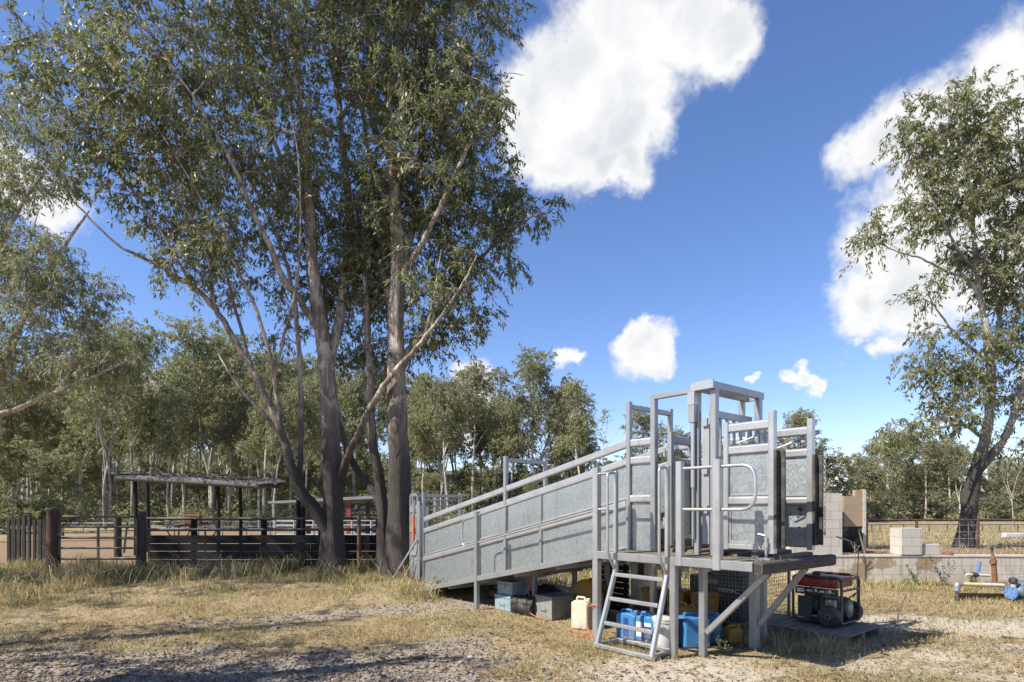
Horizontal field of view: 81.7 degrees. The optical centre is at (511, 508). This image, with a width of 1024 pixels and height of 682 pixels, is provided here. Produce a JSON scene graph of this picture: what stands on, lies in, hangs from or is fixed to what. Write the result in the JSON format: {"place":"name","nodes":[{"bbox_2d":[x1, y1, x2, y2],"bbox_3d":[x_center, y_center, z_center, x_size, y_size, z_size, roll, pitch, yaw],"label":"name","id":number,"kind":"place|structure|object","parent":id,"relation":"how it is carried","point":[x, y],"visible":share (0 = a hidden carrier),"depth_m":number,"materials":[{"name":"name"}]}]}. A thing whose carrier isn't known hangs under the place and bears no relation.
{"place":"outdoors","nodes":[
{"label":"outdoors","id":0,"kind":"place"},
{"bbox_2d":[268,495,419,533],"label":"tin shed","id":1,"kind":"structure","parent":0,"point":[348,501],"depth_m":27.33,"materials":[{"name":"metal"}]},
{"bbox_2d":[0,514,1023,681],"bbox_3d":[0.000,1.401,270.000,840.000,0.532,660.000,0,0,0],"label":"ground","id":2,"kind":"structure","parent":0,"point":[331,610],"depth_m":7.84,"materials":[{"name":"soil"}]},
{"bbox_2d":[0,402,25,501],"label":"gum tree","id":3,"kind":"object","parent":2,"relation":"on","point":[8,419],"visible":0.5,"depth_m":44.73,"materials":[{"name":"green plant"}]},
{"bbox_2d":[0,372,40,496],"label":"gum tree","id":4,"kind":"object","parent":2,"relation":"on","point":[26,425],"visible":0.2,"depth_m":47.46,"materials":[{"name":"green plant"}]},
{"bbox_2d":[7,513,45,565],"bbox_3d":[-11.944,0.798,14.566,1.797,1.420,0.101,0,0,26],"label":"paling fence","id":5,"kind":"object","parent":2,"relation":"on","point":[37,527],"visible":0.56,"depth_m":14.57,"materials":[{"name":"wood"}]},
{"bbox_2d":[0,391,77,504],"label":"gum tree","id":6,"kind":"object","parent":2,"relation":"on","point":[37,433],"visible":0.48,"depth_m":50.15,"materials":[{"name":"green plant"}]},
{"bbox_2d":[0,428,82,533],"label":"gum sapling","id":7,"kind":"object","parent":2,"relation":"on","point":[14,456],"visible":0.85,"depth_m":33.93,"materials":[{"name":"green plant"}]},
{"bbox_2d":[0,434,101,531],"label":"gum sapling","id":8,"kind":"object","parent":2,"relation":"on","point":[62,487],"visible":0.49,"depth_m":36.06,"materials":[{"name":"green plant"}]},
{"bbox_2d":[46,510,59,572],"bbox_3d":[-10.077,0.766,13.000,0.262,1.505,0.256,0,0,0],"label":"corner post","id":9,"kind":"object","parent":2,"relation":"on","point":[52,517],"visible":0.74,"depth_m":12.90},
{"bbox_2d":[28,451,113,524],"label":"gum sapling","id":10,"kind":"object","parent":2,"relation":"on","point":[93,473],"visible":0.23,"depth_m":52.52,"materials":[{"name":"green plant"}]},
{"bbox_2d":[0,70,151,430],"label":"gum tree","id":11,"kind":"object","parent":2,"relation":"on","point":[39,282],"visible":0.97,"depth_m":24.38,"materials":[{"name":"green plant"}]},
{"bbox_2d":[16,307,160,529],"bbox_3d":[-27.669,-6.090,39.717,6.633,15.279,7.378,0,0,-3],"label":"gum tree","id":12,"kind":"object","parent":2,"relation":"on","point":[94,398],"visible":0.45,"depth_m":40.15,"materials":[{"name":"green plant"}]},
{"bbox_2d":[62,386,121,525],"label":"gum tree","id":13,"kind":"object","parent":2,"relation":"on","point":[80,417],"visible":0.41,"depth_m":45.56,"materials":[{"name":"green plant"}]},
{"bbox_2d":[78,316,165,523],"bbox_3d":[-29.772,-6.795,45.188,6.137,16.614,5.496,1,-3,-19],"label":"gum tree","id":14,"kind":"object","parent":2,"relation":"on","point":[122,401],"visible":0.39,"depth_m":45.68,"materials":[{"name":"green plant"}]},
{"bbox_2d":[113,394,151,511],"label":"gum tree","id":15,"kind":"object","parent":2,"relation":"on","point":[135,446],"visible":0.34,"depth_m":53.23,"materials":[{"name":"green plant"}]},
{"bbox_2d":[111,460,165,522],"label":"gum sapling","id":16,"kind":"object","parent":2,"relation":"on","point":[126,485],"visible":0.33,"depth_m":53.94,"materials":[{"name":"green plant"}]},
{"bbox_2d":[137,512,146,571],"bbox_3d":[-8.186,0.791,13.100,0.178,1.469,0.174,0,0,0],"label":"gate post","id":17,"kind":"object","parent":2,"relation":"on","point":[142,545],"visible":0.78,"depth_m":13.03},
{"bbox_2d":[56,515,137,569],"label":"pipe gate","id":18,"kind":"structure","parent":17,"relation":"attached to","point":[59,534],"depth_m":12.98,"materials":[{"name":"metal"}]},
{"bbox_2d":[125,400,181,510],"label":"gum tree","id":19,"kind":"object","parent":2,"relation":"on","point":[150,437],"visible":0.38,"depth_m":46.40,"materials":[{"name":"green plant"}]},
{"bbox_2d":[139,461,193,512],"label":"gum sapling","id":20,"kind":"object","parent":2,"relation":"on","point":[158,489],"visible":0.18,"depth_m":64.17,"materials":[{"name":"green plant"}]},
{"bbox_2d":[150,391,191,527],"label":"gum tree","id":21,"kind":"object","parent":2,"relation":"on","point":[164,436],"visible":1,"depth_m":41.86,"materials":[{"name":"green plant"}]},
{"bbox_2d":[152,359,211,516],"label":"gum tree","id":22,"kind":"object","parent":2,"relation":"on","point":[186,371],"visible":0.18,"depth_m":57.21,"materials":[{"name":"green plant"}]},
{"bbox_2d":[159,383,214,516],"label":"gum tree","id":23,"kind":"object","parent":2,"relation":"on","point":[190,439],"visible":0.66,"depth_m":45.20,"materials":[{"name":"green plant"}]},
{"bbox_2d":[159,459,220,513],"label":"gum sapling","id":24,"kind":"object","parent":2,"relation":"on","point":[201,463],"visible":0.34,"depth_m":60.03,"materials":[{"name":"green plant"}]},
{"bbox_2d":[111,469,286,554],"bbox_3d":[-9.740,0.076,18.721,4.747,2.863,2.474,0,0,0],"label":"yard shelter","id":25,"kind":"object","parent":2,"relation":"on","point":[239,481],"visible":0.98,"depth_m":17.90,"materials":[{"name":"metal"}]},
{"bbox_2d":[135,309,264,524],"bbox_3d":[-26.342,-7.524,50.898,8.352,18.149,12.154,0,0,53],"label":"gum tree","id":26,"kind":"object","parent":2,"relation":"on","point":[234,364],"visible":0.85,"depth_m":50.29,"materials":[{"name":"green plant"}]},
{"bbox_2d":[190,462,253,515],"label":"gum sapling","id":27,"kind":"object","parent":2,"relation":"on","point":[223,491],"visible":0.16,"depth_m":61.84,"materials":[{"name":"green plant"}]},
{"bbox_2d":[203,378,250,524],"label":"gum tree","id":28,"kind":"object","parent":2,"relation":"on","point":[227,429],"visible":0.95,"depth_m":49.30,"materials":[{"name":"green plant"}]},
{"bbox_2d":[202,413,252,522],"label":"gum tree","id":29,"kind":"object","parent":2,"relation":"on","point":[232,456],"visible":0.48,"depth_m":54.85,"materials":[{"name":"green plant"}]},
{"bbox_2d":[0,0,476,574],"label":"gum tree","id":30,"kind":"object","parent":2,"relation":"on","point":[188,154],"visible":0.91,"depth_m":12.30,"materials":[{"name":"green plant"}]},
{"bbox_2d":[201,321,292,514],"bbox_3d":[-30.055,-9.067,65.339,9.860,21.309,12.828,0,0,16],"label":"gum tree","id":31,"kind":"object","parent":2,"relation":"on","point":[232,344],"visible":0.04,"depth_m":63.64,"materials":[{"name":"green plant"}]},
{"bbox_2d":[205,354,290,511],"bbox_3d":[-25.427,-6.413,56.381,8.747,15.884,8.503,0,0,0],"label":"gum tree","id":32,"kind":"object","parent":2,"relation":"on","point":[254,400],"visible":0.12,"depth_m":55.74,"materials":[{"name":"green plant"}]},
{"bbox_2d":[233,397,273,527],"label":"gum tree","id":33,"kind":"object","parent":2,"relation":"on","point":[257,432],"visible":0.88,"depth_m":41.95,"materials":[{"name":"green plant"}]},
{"bbox_2d":[146,517,376,568],"bbox_3d":[-5.517,0.893,14.047,6.190,1.423,0.225,0,0,0],"label":"board fence","id":34,"kind":"object","parent":2,"relation":"on","point":[193,549],"visible":0.56,"depth_m":13.99,"materials":[{"name":"black paint"}]},
{"bbox_2d":[239,461,296,516],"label":"gum sapling","id":35,"kind":"object","parent":2,"relation":"on","point":[282,469],"visible":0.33,"depth_m":57.85,"materials":[{"name":"green plant"}]},
{"bbox_2d":[235,340,309,516],"bbox_3d":[-18.485,-5.863,46.213,4.525,14.803,6.065,0,0,32],"label":"gum tree","id":36,"kind":"object","parent":2,"relation":"on","point":[263,370],"visible":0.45,"depth_m":45.86,"materials":[{"name":"green plant"}]},
{"bbox_2d":[260,392,305,527],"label":"gum tree","id":37,"kind":"object","parent":2,"relation":"on","point":[290,403],"visible":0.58,"depth_m":40.45,"materials":[{"name":"green plant"}]},
{"bbox_2d":[273,377,318,462],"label":"gum tree","id":38,"kind":"object","parent":2,"relation":"on","point":[294,432],"visible":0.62,"depth_m":41.83,"materials":[{"name":"green plant"}]},
{"bbox_2d":[296,390,321,488],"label":"gum tree","id":39,"kind":"object","parent":2,"relation":"on","point":[315,421],"visible":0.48,"depth_m":43.12,"materials":[{"name":"green plant"}]},
{"bbox_2d":[274,520,375,543],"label":"yard rails","id":40,"kind":"object","parent":2,"relation":"on","point":[313,524],"visible":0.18,"depth_m":23.97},
{"bbox_2d":[288,182,411,573],"bbox_3d":[-3.767,-2.873,13.625,3.324,8.763,2.192,0,0,18],"label":"gum tree","id":41,"kind":"object","parent":2,"relation":"on","point":[378,492],"visible":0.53,"depth_m":13.01,"materials":[{"name":"green plant"}]},
{"bbox_2d":[337,375,386,511],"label":"gum tree","id":42,"kind":"object","parent":2,"relation":"on","point":[350,426],"visible":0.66,"depth_m":57.52,"materials":[{"name":"green plant"}]},
{"bbox_2d":[340,368,386,475],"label":"gum tree","id":43,"kind":"object","parent":2,"relation":"on","point":[376,421],"visible":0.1,"depth_m":64.56,"materials":[{"name":"green plant"}]},
{"bbox_2d":[384,461,454,521],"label":"gum sapling","id":44,"kind":"object","parent":2,"relation":"on","point":[427,480],"visible":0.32,"depth_m":53.91,"materials":[{"name":"green plant"}]},
{"bbox_2d":[381,376,457,492],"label":"gum tree","id":45,"kind":"object","parent":2,"relation":"on","point":[415,394],"visible":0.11,"depth_m":56.93,"materials":[{"name":"green plant"}]},
{"bbox_2d":[409,413,445,491],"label":"gum tree","id":46,"kind":"object","parent":2,"relation":"on","point":[421,449],"visible":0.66,"depth_m":49.60,"materials":[{"name":"green plant"}]},
{"bbox_2d":[409,493,455,580],"bbox_3d":[-1.692,0.561,12.519,0.958,1.760,1.423,0,0,-13],"label":"forcing pen","id":47,"kind":"object","parent":2,"relation":"on","point":[415,525],"visible":0.77,"depth_m":12.01,"materials":[{"name":"metal"}]},
{"bbox_2d":[414,369,473,520],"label":"gum tree","id":48,"kind":"object","parent":2,"relation":"on","point":[445,427],"visible":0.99,"depth_m":46.67,"materials":[{"name":"green plant"}]},
{"bbox_2d":[407,370,481,522],"bbox_3d":[-5.903,-5.144,49.964,7.100,13.329,7.273,0,0,0],"label":"gum tree","id":49,"kind":"object","parent":2,"relation":"on","point":[457,411],"visible":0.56,"depth_m":49.94,"materials":[{"name":"green plant"}]},
{"bbox_2d":[325,0,574,576],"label":"gum tree","id":50,"kind":"object","parent":2,"relation":"on","point":[397,169],"visible":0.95,"depth_m":12.59,"materials":[{"name":"green plant"}]},
{"bbox_2d":[431,460,486,516],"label":"gum sapling","id":51,"kind":"object","parent":2,"relation":"on","point":[452,478],"visible":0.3,"depth_m":59.19,"materials":[{"name":"green plant"}]},
{"bbox_2d":[458,454,502,512],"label":"gum sapling","id":52,"kind":"object","parent":2,"relation":"on","point":[483,479],"visible":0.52,"depth_m":57.67,"materials":[{"name":"green plant"}]},
{"bbox_2d":[450,354,514,510],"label":"gum tree","id":53,"kind":"object","parent":2,"relation":"on","point":[475,381],"visible":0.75,"depth_m":53.51,"materials":[{"name":"green plant"}]},
{"bbox_2d":[459,394,508,503],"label":"gum tree","id":54,"kind":"object","parent":2,"relation":"on","point":[498,402],"visible":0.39,"depth_m":63.34,"materials":[{"name":"green plant"}]},
{"bbox_2d":[483,401,523,500],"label":"gum tree","id":55,"kind":"object","parent":2,"relation":"on","point":[498,447],"visible":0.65,"depth_m":59.62,"materials":[{"name":"green plant"}]},
{"bbox_2d":[0,545,1009,663],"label":"tall grass","id":56,"kind":"structure","parent":2,"relation":"on","point":[116,573],"depth_m":11.89,"materials":[{"name":"plant"}]},
{"bbox_2d":[494,593,525,611],"bbox_3d":[-0.045,1.486,9.464,0.344,0.245,0.416,0,0,-39],"label":"tool box","id":57,"kind":"object","parent":2,"relation":"on","point":[502,601],"visible":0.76,"depth_m":9.36,"materials":[{"name":"blue metal"}]},
{"bbox_2d":[497,579,522,595],"bbox_3d":[-0.040,1.258,9.506,0.243,0.210,0.356,0,0,-45],"label":"tool box","id":58,"kind":"object","parent":57,"relation":"on","point":[509,587],"visible":1,"depth_m":9.41,"materials":[{"name":"blue metal"}]},
{"bbox_2d":[0,525,1023,681],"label":"short grass","id":59,"kind":"structure","parent":2,"relation":"on","point":[396,624],"depth_m":8.12,"materials":[{"name":"plant"}]},
{"bbox_2d":[0,580,1023,681],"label":"gravel stones","id":60,"kind":"object","parent":2,"relation":"on","point":[104,671],"visible":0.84,"depth_m":6.30,"materials":[{"name":"gravel"}]},
{"bbox_2d":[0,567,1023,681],"bbox_3d":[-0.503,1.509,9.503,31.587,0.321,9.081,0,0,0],"label":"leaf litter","id":61,"kind":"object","parent":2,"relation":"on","point":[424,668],"visible":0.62,"depth_m":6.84,"materials":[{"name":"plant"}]},
{"bbox_2d":[0,436,1023,512],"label":"woods","id":62,"kind":"object","parent":2,"relation":"on","point":[525,488],"visible":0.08,"depth_m":86.14,"materials":[{"name":"green plant"}]},
{"bbox_2d":[6,495,1023,527],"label":"undergrowth","id":63,"kind":"object","parent":2,"relation":"on","point":[176,512],"visible":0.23,"depth_m":49.07,"materials":[{"name":"green plant"}]},
{"bbox_2d":[498,394,537,497],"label":"gum tree","id":64,"kind":"object","parent":2,"relation":"on","point":[517,438],"visible":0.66,"depth_m":59.58,"materials":[{"name":"green plant"}]},
{"bbox_2d":[17,582,1023,681],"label":"fallen twigs","id":65,"kind":"object","parent":2,"relation":"on","point":[387,632],"visible":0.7,"depth_m":6.98,"materials":[{"name":"wood"}]},
{"bbox_2d":[510,595,535,615],"bbox_3d":[0.215,1.486,9.127,0.451,0.305,0.388,0,0,40],"label":"rubber roll","id":66,"kind":"object","parent":2,"relation":"on","point":[523,604],"visible":0.84,"depth_m":9.00,"materials":[{"name":"black rubber"}]},
{"bbox_2d":[496,388,550,495],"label":"gum tree","id":67,"kind":"object","parent":2,"relation":"on","point":[534,439],"visible":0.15,"depth_m":68.09,"materials":[{"name":"green plant"}]},
{"bbox_2d":[508,342,584,489],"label":"gum tree","id":68,"kind":"object","parent":2,"relation":"on","point":[536,370],"visible":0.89,"depth_m":54.52,"materials":[{"name":"green plant"}]},
{"bbox_2d":[535,592,574,619],"bbox_3d":[0.634,1.465,8.959,0.503,0.340,0.386,0,0,-39],"label":"file box","id":69,"kind":"object","parent":2,"relation":"on","point":[554,606],"visible":0.92,"depth_m":8.82,"materials":[{"name":"grey metal"}]},
{"bbox_2d":[552,378,597,474],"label":"gum tree","id":70,"kind":"object","parent":2,"relation":"on","point":[581,439],"visible":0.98,"depth_m":43.10,"materials":[{"name":"green plant"}]},
{"bbox_2d":[548,424,606,483],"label":"gum tree","id":71,"kind":"object","parent":2,"relation":"on","point":[570,473],"visible":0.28,"depth_m":57.11,"materials":[{"name":"green plant"}]},
{"bbox_2d":[571,596,591,629],"bbox_3d":[0.982,1.427,8.185,0.270,0.444,0.220,0,0,38],"label":"jerry can","id":72,"kind":"object","parent":2,"relation":"on","point":[579,612],"visible":0.9,"depth_m":8.09,"materials":[{"name":"beige plastic"}]},
{"bbox_2d":[572,578,607,613],"bbox_3d":[1.202,1.351,9.058,0.580,0.580,0.204,0,0,42],"label":"cable reel","id":73,"kind":"object","parent":2,"relation":"on","point":[582,587],"visible":0.31,"depth_m":9.00,"materials":[{"name":"yellow plastic"}]},
{"bbox_2d":[601,564,628,610],"bbox_3d":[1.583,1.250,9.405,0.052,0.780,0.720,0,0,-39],"label":"plastic crate","id":74,"kind":"object","parent":2,"relation":"on","point":[622,589],"visible":0.32,"depth_m":9.23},
{"bbox_2d":[414,379,835,660],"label":"loading ramp","id":75,"kind":"structure","parent":2,"relation":"on","point":[750,504],"depth_m":7.17,"materials":[{"name":"metal"}]},
{"bbox_2d":[616,608,640,639],"bbox_3d":[1.499,1.461,7.575,0.195,0.373,0.300,0,0,-43],"label":"jerry can","id":76,"kind":"object","parent":2,"relation":"on","point":[627,616],"visible":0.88,"depth_m":7.50,"materials":[{"name":"blue plastic"}]},
{"bbox_2d":[631,562,649,605],"bbox_3d":[1.955,1.185,8.896,0.065,0.920,0.440,0,0,-39],"label":"metal door","id":77,"kind":"structure","parent":2,"relation":"on","point":[638,568],"depth_m":8.95,"materials":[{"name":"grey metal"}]},
{"bbox_2d":[618,405,674,463],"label":"gum tree","id":78,"kind":"object","parent":2,"relation":"on","point":[642,420],"visible":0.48,"depth_m":59.05,"materials":[{"name":"green plant"}]},
{"bbox_2d":[636,611,656,642],"bbox_3d":[1.706,1.463,7.381,0.198,0.363,0.300,0,0,-43],"label":"jerry can","id":79,"kind":"object","parent":2,"relation":"on","point":[644,620],"visible":0.67,"depth_m":7.33,"materials":[{"name":"blue plastic"}]},
{"bbox_2d":[652,615,678,647],"bbox_3d":[1.832,1.465,7.072,0.317,0.362,0.310,0,0,-39],"label":"plastic bucket","id":80,"kind":"object","parent":2,"relation":"on","point":[663,639],"visible":0.41,"depth_m":6.95,"materials":[{"name":"plastic"}]},
{"bbox_2d":[678,612,709,648],"bbox_3d":[2.179,1.441,7.121,0.330,0.414,0.260,0,0,-7],"label":"jerry can","id":81,"kind":"object","parent":2,"relation":"on","point":[688,629],"visible":0.66,"depth_m":6.99,"materials":[{"name":"blue plastic"}]},
{"bbox_2d":[690,591,719,612],"bbox_3d":[2.635,1.387,8.083,0.290,0.510,0.290,0,0,-39],"label":"plastic tub","id":82,"kind":"object","parent":2,"relation":"on","point":[712,601],"visible":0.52,"depth_m":8.02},
{"bbox_2d":[681,567,748,625],"bbox_3d":[2.798,1.100,8.311,0.030,0.930,1.263,0,0,-43],"label":"panel","id":83,"kind":"object","parent":2,"relation":"on","point":[739,612],"visible":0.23,"depth_m":8.12,"materials":[{"name":"metal"}]},
{"bbox_2d":[690,570,748,627],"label":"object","id":84,"kind":"object","parent":2,"relation":"on","point":[745,575],"visible":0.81,"depth_m":8.18,"materials":[{"name":"metal"}]},
{"bbox_2d":[777,406,823,454],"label":"gum tree","id":85,"kind":"object","parent":2,"relation":"on","point":[795,419],"visible":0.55,"depth_m":58.04,"materials":[{"name":"green plant"}]},
{"bbox_2d":[767,613,881,643],"bbox_3d":[4.077,1.584,7.880,1.135,0.112,1.130,0,0,-39],"label":"timber pallet","id":86,"kind":"object","parent":2,"relation":"on","point":[855,629],"visible":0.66,"depth_m":7.63,"materials":[{"name":"grey wood"}]},
{"bbox_2d":[792,571,862,627],"bbox_3d":[4.242,1.194,7.974,0.786,0.668,0.685,0,0,-39],"label":"generator","id":87,"kind":"object","parent":86,"relation":"on","point":[830,607],"visible":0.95,"depth_m":7.83,"materials":[{"name":"black paint"}]},
{"bbox_2d":[815,438,876,518],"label":"gum tree","id":88,"kind":"object","parent":2,"relation":"on","point":[849,466],"visible":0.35,"depth_m":60.96,"materials":[{"name":"green plant"}]},
{"bbox_2d":[838,461,896,521],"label":"gum sapling","id":89,"kind":"object","parent":2,"relation":"on","point":[869,484],"visible":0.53,"depth_m":65.03,"materials":[{"name":"green plant"}]},
{"bbox_2d":[866,429,915,508],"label":"gum tree","id":90,"kind":"object","parent":2,"relation":"on","point":[887,462],"visible":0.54,"depth_m":65.93,"materials":[{"name":"green plant"}]},
{"bbox_2d":[866,470,924,517],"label":"gum sapling","id":91,"kind":"object","parent":2,"relation":"on","point":[884,487],"visible":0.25,"depth_m":71.57,"materials":[{"name":"green plant"}]},
{"bbox_2d":[882,429,925,510],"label":"gum tree","id":92,"kind":"object","parent":2,"relation":"on","point":[908,461],"visible":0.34,"depth_m":69.83,"materials":[{"name":"green plant"}]},
{"bbox_2d":[793,554,1023,583],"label":"retaining wall","id":93,"kind":"structure","parent":2,"relation":"on","point":[880,566],"depth_m":13.10,"materials":[{"name":"concrete"}]},
{"bbox_2d":[786,493,841,554],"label":"block wall","id":94,"kind":"structure","parent":93,"relation":"on","point":[832,543],"depth_m":13.12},
{"bbox_2d":[842,490,865,552],"bbox_3d":[7.941,0.283,13.775,0.510,1.467,0.150,0,0,0],"label":"rendered panel","id":95,"kind":"object","parent":93,"relation":"on","point":[853,513],"visible":0.77,"depth_m":13.72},
{"bbox_2d":[890,528,921,554],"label":"block pier","id":96,"kind":"structure","parent":93,"relation":"on","point":[905,541],"depth_m":13.07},
{"bbox_2d":[900,439,947,516],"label":"gum tree","id":97,"kind":"object","parent":2,"relation":"on","point":[924,452],"visible":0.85,"depth_m":66.17,"materials":[{"name":"green plant"}]},
{"bbox_2d":[893,462,956,518],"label":"gum sapling","id":98,"kind":"object","parent":2,"relation":"on","point":[920,484],"visible":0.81,"depth_m":67.22,"materials":[{"name":"green plant"}]},
{"bbox_2d":[836,65,1023,547],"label":"gum tree","id":99,"kind":"object","parent":2,"relation":"on","point":[986,153],"visible":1,"depth_m":17.61,"materials":[{"name":"green plant"}]},
{"bbox_2d":[866,519,1023,548],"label":"pipe fence","id":100,"kind":"object","parent":2,"relation":"on","point":[977,538],"visible":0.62,"depth_m":16.98,"materials":[{"name":"metal"}]},
{"bbox_2d":[915,466,983,517],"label":"gum sapling","id":101,"kind":"object","parent":2,"relation":"on","point":[944,484],"visible":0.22,"depth_m":71.33,"materials":[{"name":"green plant"}]},
{"bbox_2d":[932,439,984,514],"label":"gum tree","id":102,"kind":"object","parent":2,"relation":"on","point":[959,460],"visible":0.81,"depth_m":65.68,"materials":[{"name":"green plant"}]},
{"bbox_2d":[953,561,1006,600],"bbox_3d":[8.495,1.314,10.789,1.273,0.667,0.571,0,0,-18],"label":"pump pipework","id":103,"kind":"object","parent":2,"relation":"on","point":[956,589],"visible":0.97,"depth_m":10.68,"materials":[{"name":"white plastic"}]},
{"bbox_2d":[952,468,1015,518],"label":"gum sapling","id":104,"kind":"object","parent":2,"relation":"on","point":[993,485],"visible":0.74,"depth_m":65.28,"materials":[{"name":"green plant"}]},
{"bbox_2d":[984,458,1023,515],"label":"gum tree","id":105,"kind":"object","parent":2,"relation":"on","point":[1020,480],"visible":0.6,"depth_m":65.10,"materials":[{"name":"green plant"}]},
{"bbox_2d":[1004,574,1023,602],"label":"water pump","id":106,"kind":"object","parent":2,"relation":"on","point":[1014,590],"visible":0.99,"depth_m":10.35,"materials":[{"name":"blue paint"}]},
{"bbox_2d":[0,0,1023,494],"label":"sky","id":107,"kind":"structure","parent":0,"point":[713,158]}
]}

